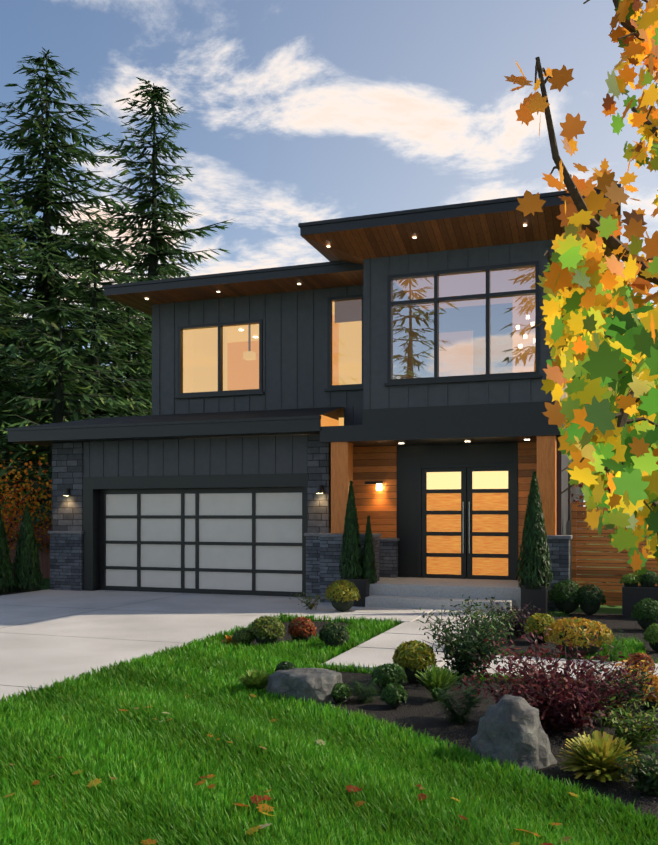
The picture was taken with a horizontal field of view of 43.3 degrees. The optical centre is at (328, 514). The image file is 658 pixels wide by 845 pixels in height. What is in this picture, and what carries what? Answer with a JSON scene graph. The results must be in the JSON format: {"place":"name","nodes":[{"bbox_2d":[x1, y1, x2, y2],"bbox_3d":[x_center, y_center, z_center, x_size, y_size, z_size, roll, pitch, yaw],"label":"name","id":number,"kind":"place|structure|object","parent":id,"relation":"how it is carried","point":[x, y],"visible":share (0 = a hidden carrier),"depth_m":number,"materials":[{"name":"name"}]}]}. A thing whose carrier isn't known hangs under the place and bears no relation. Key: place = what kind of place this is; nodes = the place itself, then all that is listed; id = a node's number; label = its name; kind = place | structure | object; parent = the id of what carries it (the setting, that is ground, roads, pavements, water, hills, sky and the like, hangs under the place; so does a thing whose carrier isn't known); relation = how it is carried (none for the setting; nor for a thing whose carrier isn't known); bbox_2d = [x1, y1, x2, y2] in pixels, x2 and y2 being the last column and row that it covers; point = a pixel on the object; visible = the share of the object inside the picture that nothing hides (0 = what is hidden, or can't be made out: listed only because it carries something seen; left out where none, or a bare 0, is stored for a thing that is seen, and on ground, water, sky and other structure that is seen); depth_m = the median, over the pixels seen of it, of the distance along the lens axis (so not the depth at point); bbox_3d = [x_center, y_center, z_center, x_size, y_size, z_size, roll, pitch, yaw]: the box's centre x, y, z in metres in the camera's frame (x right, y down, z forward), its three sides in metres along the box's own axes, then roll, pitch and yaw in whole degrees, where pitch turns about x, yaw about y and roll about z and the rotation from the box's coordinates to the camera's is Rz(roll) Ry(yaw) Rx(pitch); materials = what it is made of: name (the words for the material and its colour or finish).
{"place":"outdoors","nodes":[
{"label":"outdoors","id":0,"kind":"place"},
{"bbox_2d":[0,589,363,701],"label":"driveway","id":1,"kind":"structure","parent":0,"point":[46,636],"depth_m":13.82,"materials":[{"name":"concrete"}]},
{"bbox_2d":[325,579,360,611],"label":"yellow shrub","id":2,"kind":"object","parent":1,"relation":"on","point":[338,584],"depth_m":15.35,"materials":[{"name":"yellow plant"}]},
{"bbox_2d":[289,589,326,609],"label":"plant","id":3,"kind":"object","parent":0,"point":[310,604],"depth_m":15.84,"materials":[{"name":"green plant"}]},
{"bbox_2d":[0,0,657,506],"label":"sky","id":4,"kind":"structure","parent":0,"point":[299,111],"materials":[{"name":"blue"}]},
{"bbox_2d":[0,521,657,844],"bbox_3d":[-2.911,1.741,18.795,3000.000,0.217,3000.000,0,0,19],"label":"ground","id":5,"kind":"structure","parent":0,"point":[611,609],"depth_m":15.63,"materials":[{"name":"green plant"}]},
{"bbox_2d":[0,509,15,593],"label":"conical shrub","id":6,"kind":"object","parent":5,"relation":"on","point":[6,567],"depth_m":19.09,"materials":[{"name":"green plant"}]},
{"bbox_2d":[0,451,51,554],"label":"hedge","id":7,"kind":"object","parent":5,"relation":"on","point":[13,507],"depth_m":22.41,"materials":[{"name":"plant"}]},
{"bbox_2d":[2,514,51,577],"bbox_3d":[-10.547,0.903,24.646,9.740,1.850,0.060,0,0,19],"label":"fence","id":8,"kind":"object","parent":5,"relation":"on","point":[44,560],"visible":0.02,"depth_m":23.81,"materials":[{"name":"red wood"}]},
{"bbox_2d":[12,505,44,591],"bbox_3d":[-7.213,0.818,19.817,0.794,2.132,0.814,0,0,19],"label":"conical shrub","id":9,"kind":"object","parent":5,"relation":"on","point":[29,544],"depth_m":19.62,"materials":[{"name":"green plant"}]},
{"bbox_2d":[0,219,81,488],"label":"conifer","id":10,"kind":"object","parent":5,"relation":"on","point":[13,286],"depth_m":33.95,"materials":[{"name":"green plant"}]},
{"bbox_2d":[0,299,88,513],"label":"conifer","id":11,"kind":"object","parent":5,"relation":"on","point":[9,309],"depth_m":29.70,"materials":[{"name":"green plant"}]},
{"bbox_2d":[0,218,104,509],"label":"conifer","id":12,"kind":"object","parent":5,"relation":"on","point":[11,348],"depth_m":26.88,"materials":[{"name":"green plant"}]},
{"bbox_2d":[0,300,137,551],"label":"conifer","id":13,"kind":"object","parent":5,"relation":"on","point":[52,315],"depth_m":25.56,"materials":[{"name":"green plant"}]},
{"bbox_2d":[5,227,151,494],"bbox_3d":[-8.834,-4.381,31.343,9.362,12.581,8.635,0,0,19],"label":"conifer","id":14,"kind":"object","parent":5,"relation":"on","point":[86,250],"depth_m":30.66,"materials":[{"name":"green plant"}]},
{"bbox_2d":[0,47,165,489],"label":"conifer","id":15,"kind":"object","parent":5,"relation":"on","point":[30,124],"depth_m":35.52,"materials":[{"name":"green plant"}]},
{"bbox_2d":[82,299,151,416],"bbox_3d":[-8.275,-3.455,32.942,8.389,10.574,8.098,0,0,19],"label":"conifer","id":16,"kind":"object","parent":5,"relation":"on","point":[140,339],"depth_m":32.78,"materials":[{"name":"green plant"}]},
{"bbox_2d":[64,77,237,414],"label":"conifer","id":17,"kind":"object","parent":5,"relation":"on","point":[177,219],"depth_m":41.63,"materials":[{"name":"green plant"}]},
{"bbox_2d":[122,256,188,376],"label":"conifer","id":18,"kind":"object","parent":5,"relation":"on","point":[170,277],"depth_m":49.74,"materials":[{"name":"green plant"}]},
{"bbox_2d":[238,668,268,691],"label":"shrub","id":19,"kind":"object","parent":5,"relation":"on","point":[256,679],"visible":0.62,"depth_m":8.35,"materials":[{"name":"green plant"}]},
{"bbox_2d":[274,661,295,671],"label":"boxwood shrub","id":20,"kind":"object","parent":5,"relation":"on","point":[287,665],"depth_m":9.17,"materials":[{"name":"green plant"}]},
{"bbox_2d":[5,694,577,844],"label":"fallen leaves","id":21,"kind":"object","parent":5,"relation":"on","point":[96,781],"visible":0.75,"depth_m":4.80,"materials":[{"name":"brown plant"}]},
{"bbox_2d":[287,617,316,643],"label":"shrub","id":22,"kind":"object","parent":5,"relation":"on","point":[300,621],"depth_m":11.52,"materials":[{"name":"red plant"}]},
{"bbox_2d":[48,434,572,611],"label":"stone walls","id":23,"kind":"structure","parent":5,"relation":"on","point":[323,549],"depth_m":17.90,"materials":[{"name":"grey stone"}]},
{"bbox_2d":[63,481,382,495],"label":"wall lights","id":24,"kind":"object","parent":23,"relation":"attached to","point":[320,490],"visible":0.96,"depth_m":18.33,"materials":[{"name":"black metal"}]},
{"bbox_2d":[331,435,556,534],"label":"cedar posts","id":25,"kind":"object","parent":23,"relation":"on","point":[341,465],"visible":0.77,"depth_m":16.02,"materials":[{"name":"brown wood"}]},
{"bbox_2d":[6,184,620,597],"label":"house","id":26,"kind":"structure","parent":5,"relation":"on","point":[404,328],"depth_m":17.85,"materials":[{"name":"grey wood"}]},
{"bbox_2d":[99,487,304,596],"bbox_3d":[-2.977,0.613,19.096,5.380,2.430,0.054,0,0,19],"label":"garage door","id":27,"kind":"structure","parent":26,"relation":"attached to","point":[240,541],"depth_m":19.08,"materials":[{"name":"white glass"}]},
{"bbox_2d":[353,442,536,579],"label":"cedar panels","id":28,"kind":"object","parent":26,"relation":"attached to","point":[375,463],"visible":0.42,"depth_m":18.35,"materials":[{"name":"brown wood"}]},
{"bbox_2d":[397,442,517,579],"bbox_3d":[2.724,-0.067,17.833,2.620,2.890,0.130,0,0,19],"label":"front door","id":29,"kind":"structure","parent":26,"relation":"attached to","point":[457,511],"depth_m":17.82,"materials":[{"name":"black"}]},
{"bbox_2d":[0,586,657,818],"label":"mulch beds","id":30,"kind":"object","parent":5,"relation":"on","point":[420,716],"visible":0.08,"depth_m":7.56,"materials":[{"name":"brown soil"}]},
{"bbox_2d":[219,635,236,644],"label":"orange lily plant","id":31,"kind":"object","parent":30,"relation":"on","point":[228,638],"visible":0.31,"depth_m":11.48,"materials":[{"name":"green plant"}]},
{"bbox_2d":[232,628,254,645],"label":"shrub","id":32,"kind":"object","parent":30,"relation":"on","point":[238,635],"depth_m":11.32,"materials":[{"name":"green plant"}]},
{"bbox_2d":[248,615,285,644],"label":"olive shrub","id":33,"kind":"object","parent":30,"relation":"on","point":[264,619],"depth_m":11.26,"materials":[{"name":"green plant"}]},
{"bbox_2d":[266,668,348,704],"bbox_3d":[-0.227,1.681,8.183,0.820,0.296,0.537,0,0,19],"label":"flat boulder","id":34,"kind":"object","parent":30,"relation":"on","point":[318,684],"visible":0.71,"depth_m":8.00,"materials":[{"name":"grey stone"}]},
{"bbox_2d":[346,677,381,703],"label":"shrub","id":35,"kind":"object","parent":30,"relation":"on","point":[366,694],"visible":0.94,"depth_m":8.03,"materials":[{"name":"green plant"}]},
{"bbox_2d":[371,663,406,689],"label":"boxwood shrub","id":36,"kind":"object","parent":30,"relation":"on","point":[388,670],"depth_m":8.42,"materials":[{"name":"green plant"}]},
{"bbox_2d":[379,683,408,707],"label":"boxwood shrub","id":37,"kind":"object","parent":30,"relation":"on","point":[394,692],"depth_m":7.76,"materials":[{"name":"green plant"}]},
{"bbox_2d":[392,640,436,682],"bbox_3d":[0.925,1.591,8.977,0.485,0.474,0.471,0,0,19],"label":"gold shrub","id":38,"kind":"object","parent":30,"relation":"on","point":[417,653],"depth_m":8.84,"materials":[{"name":"yellow plant"}]},
{"bbox_2d":[415,664,460,700],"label":"fern","id":39,"kind":"object","parent":30,"relation":"on","point":[437,677],"visible":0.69,"depth_m":8.06,"materials":[{"name":"green plant"}]},
{"bbox_2d":[418,674,490,724],"bbox_3d":[1.148,1.625,7.279,0.698,0.397,0.693,0,0,19],"label":"shrub","id":40,"kind":"object","parent":30,"relation":"on","point":[469,704],"visible":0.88,"depth_m":7.20,"materials":[{"name":"green plant"}]},
{"bbox_2d":[447,595,516,647],"bbox_3d":[2.075,1.455,11.174,0.918,0.754,0.980,0,0,19],"label":"shrub","id":41,"kind":"object","parent":30,"relation":"on","point":[497,614],"depth_m":11.12,"materials":[{"name":"green plant"}]},
{"bbox_2d":[340,578,657,618],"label":"planters","id":42,"kind":"object","parent":30,"relation":"on","point":[538,598],"visible":0.52,"depth_m":14.77,"materials":[{"name":"black"}]},
{"bbox_2d":[339,480,363,578],"bbox_3d":[0.440,0.344,16.637,0.556,2.064,0.552,0,0,19],"label":"arborvitae","id":43,"kind":"object","parent":42,"relation":"on","point":[350,543],"depth_m":16.51,"materials":[{"name":"green plant"}]},
{"bbox_2d":[361,515,376,586],"bbox_3d":[0.807,0.794,16.666,0.386,1.564,0.395,0,0,19],"label":"arborvitae","id":44,"kind":"object","parent":42,"relation":"in","point":[368,551],"depth_m":16.58,"materials":[{"name":"green plant"}]},
{"bbox_2d":[515,471,552,590],"bbox_3d":[3.718,0.293,15.017,0.689,2.172,0.677,0,0,19],"label":"arborvitae","id":45,"kind":"object","parent":42,"relation":"on","point":[535,512],"depth_m":14.86,"materials":[{"name":"green plant"}]},
{"bbox_2d":[620,573,641,586],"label":"planter greens","id":46,"kind":"object","parent":42,"relation":"in","point":[632,580],"depth_m":14.66,"materials":[{"name":"green plant"}]},
{"bbox_2d":[637,570,657,586],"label":"planter greens","id":47,"kind":"object","parent":42,"relation":"in","point":[650,573],"depth_m":14.56,"materials":[{"name":"green plant"}]},
{"bbox_2d":[470,694,556,770],"bbox_3d":[1.367,1.591,6.154,0.524,0.476,0.538,0,0,-40],"label":"boulder","id":48,"kind":"object","parent":30,"relation":"on","point":[510,729],"visible":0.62,"depth_m":6.01,"materials":[{"name":"grey stone"}]},
{"bbox_2d":[524,613,556,642],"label":"gold shrub","id":49,"kind":"object","parent":30,"relation":"on","point":[545,619],"depth_m":11.62,"materials":[{"name":"yellow plant"}]},
{"bbox_2d":[544,617,614,657],"bbox_3d":[3.177,1.564,10.569,0.873,0.529,0.887,0,0,19],"label":"shrub","id":50,"kind":"object","parent":30,"relation":"on","point":[596,626],"depth_m":10.34,"materials":[{"name":"yellow plant"}]},
{"bbox_2d":[576,583,605,614],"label":"boxwood shrub","id":51,"kind":"object","parent":30,"relation":"on","point":[601,596],"depth_m":14.90,"materials":[{"name":"green plant"}]},
{"bbox_2d":[555,730,643,781],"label":"ornamental grass","id":52,"kind":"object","parent":30,"relation":"on","point":[596,756],"depth_m":5.64,"materials":[{"name":"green plant"}]},
{"bbox_2d":[568,662,654,721],"bbox_3d":[2.465,1.589,7.270,0.752,0.556,0.690,0,0,19],"label":"shrub","id":53,"kind":"object","parent":30,"relation":"on","point":[617,695],"depth_m":7.20,"materials":[{"name":"plant"}]},
{"bbox_2d":[599,628,627,662],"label":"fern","id":54,"kind":"object","parent":30,"relation":"on","point":[612,654],"visible":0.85,"depth_m":10.01,"materials":[{"name":"green plant"}]},
{"bbox_2d":[609,744,657,796],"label":"shrub","id":55,"kind":"object","parent":30,"relation":"on","point":[651,783],"depth_m":5.39,"materials":[{"name":"green plant"}]},
{"bbox_2d":[625,652,654,672],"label":"shrub","id":56,"kind":"object","parent":30,"relation":"on","point":[639,656],"depth_m":9.30,"materials":[{"name":"orange plant"}]},
{"bbox_2d":[626,674,657,707],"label":"orange shrub","id":57,"kind":"object","parent":30,"relation":"on","point":[654,683],"depth_m":7.67,"materials":[{"name":"orange plant"}]},
{"bbox_2d":[630,598,657,629],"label":"boxwood shrub","id":58,"kind":"object","parent":30,"relation":"on","point":[639,605],"depth_m":12.89,"materials":[{"name":"green plant"}]},
{"bbox_2d":[643,623,657,651],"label":"boxwood shrub","id":59,"kind":"object","parent":30,"relation":"on","point":[650,635],"depth_m":10.93,"materials":[{"name":"green plant"}]},
{"bbox_2d":[318,622,349,649],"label":"green shrub","id":60,"kind":"object","parent":5,"relation":"on","point":[332,631],"depth_m":11.04,"materials":[{"name":"green plant"}]},
{"bbox_2d":[331,681,351,702],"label":"boxwood shrub","id":61,"kind":"object","parent":5,"relation":"on","point":[338,688],"depth_m":7.97,"materials":[{"name":"green plant"}]},
{"bbox_2d":[365,577,520,611],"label":"porch steps","id":62,"kind":"structure","parent":5,"relation":"on","point":[416,593],"depth_m":15.98,"materials":[{"name":"concrete"}]},
{"bbox_2d":[414,596,529,680],"bbox_3d":[1.562,1.384,9.155,1.261,0.981,1.303,0,0,19],"label":"shrub","id":63,"kind":"object","parent":5,"relation":"on","point":[465,662],"depth_m":9.04,"materials":[{"name":"green plant"}]},
{"bbox_2d":[322,607,657,682],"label":"walkway pavers","id":64,"kind":"object","parent":5,"relation":"on","point":[379,650],"visible":0.46,"depth_m":11.74,"materials":[{"name":"concrete"}]},
{"bbox_2d":[484,596,552,637],"bbox_3d":[2.802,1.548,12.267,1.014,0.684,1.157,0,0,19],"label":"purple shrub","id":65,"kind":"object","parent":5,"relation":"on","point":[519,626],"depth_m":12.21,"materials":[{"name":"plant"}]},
{"bbox_2d":[450,625,657,739],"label":"burgundy shrub","id":66,"kind":"object","parent":5,"relation":"on","point":[557,721],"depth_m":6.85,"materials":[{"name":"red plant"}]},
{"bbox_2d":[548,579,583,613],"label":"boxwood shrub","id":67,"kind":"object","parent":5,"relation":"on","point":[558,587],"depth_m":15.09,"materials":[{"name":"green plant"}]},
{"bbox_2d":[572,482,631,567],"bbox_3d":[7.531,-0.878,20.569,8.320,5.421,6.623,0,0,19],"label":"tree","id":68,"kind":"object","parent":5,"relation":"on","point":[581,486],"depth_m":19.85,"materials":[{"name":"green plant"}]},
{"bbox_2d":[570,503,657,605],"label":"cedar fence","id":69,"kind":"object","parent":5,"relation":"on","point":[605,552],"visible":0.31,"depth_m":16.31,"materials":[{"name":"brown wood"}]},
{"bbox_2d":[586,678,657,749],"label":"shrub","id":70,"kind":"object","parent":5,"relation":"on","point":[648,740],"depth_m":6.47,"materials":[{"name":"green plant"}]},
{"bbox_2d":[603,653,657,684],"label":"orange shrub","id":71,"kind":"object","parent":5,"relation":"on","point":[630,671],"depth_m":8.46,"materials":[{"name":"orange plant"}]},
{"bbox_2d":[504,0,657,575],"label":"maple","id":72,"kind":"object","parent":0,"point":[596,390],"depth_m":4.02,"materials":[{"name":"plant"}]},
{"bbox_2d":[591,544,656,583],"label":"blue spruce","id":73,"kind":"object","parent":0,"point":[621,559],"depth_m":18.76,"materials":[{"name":"plant"}]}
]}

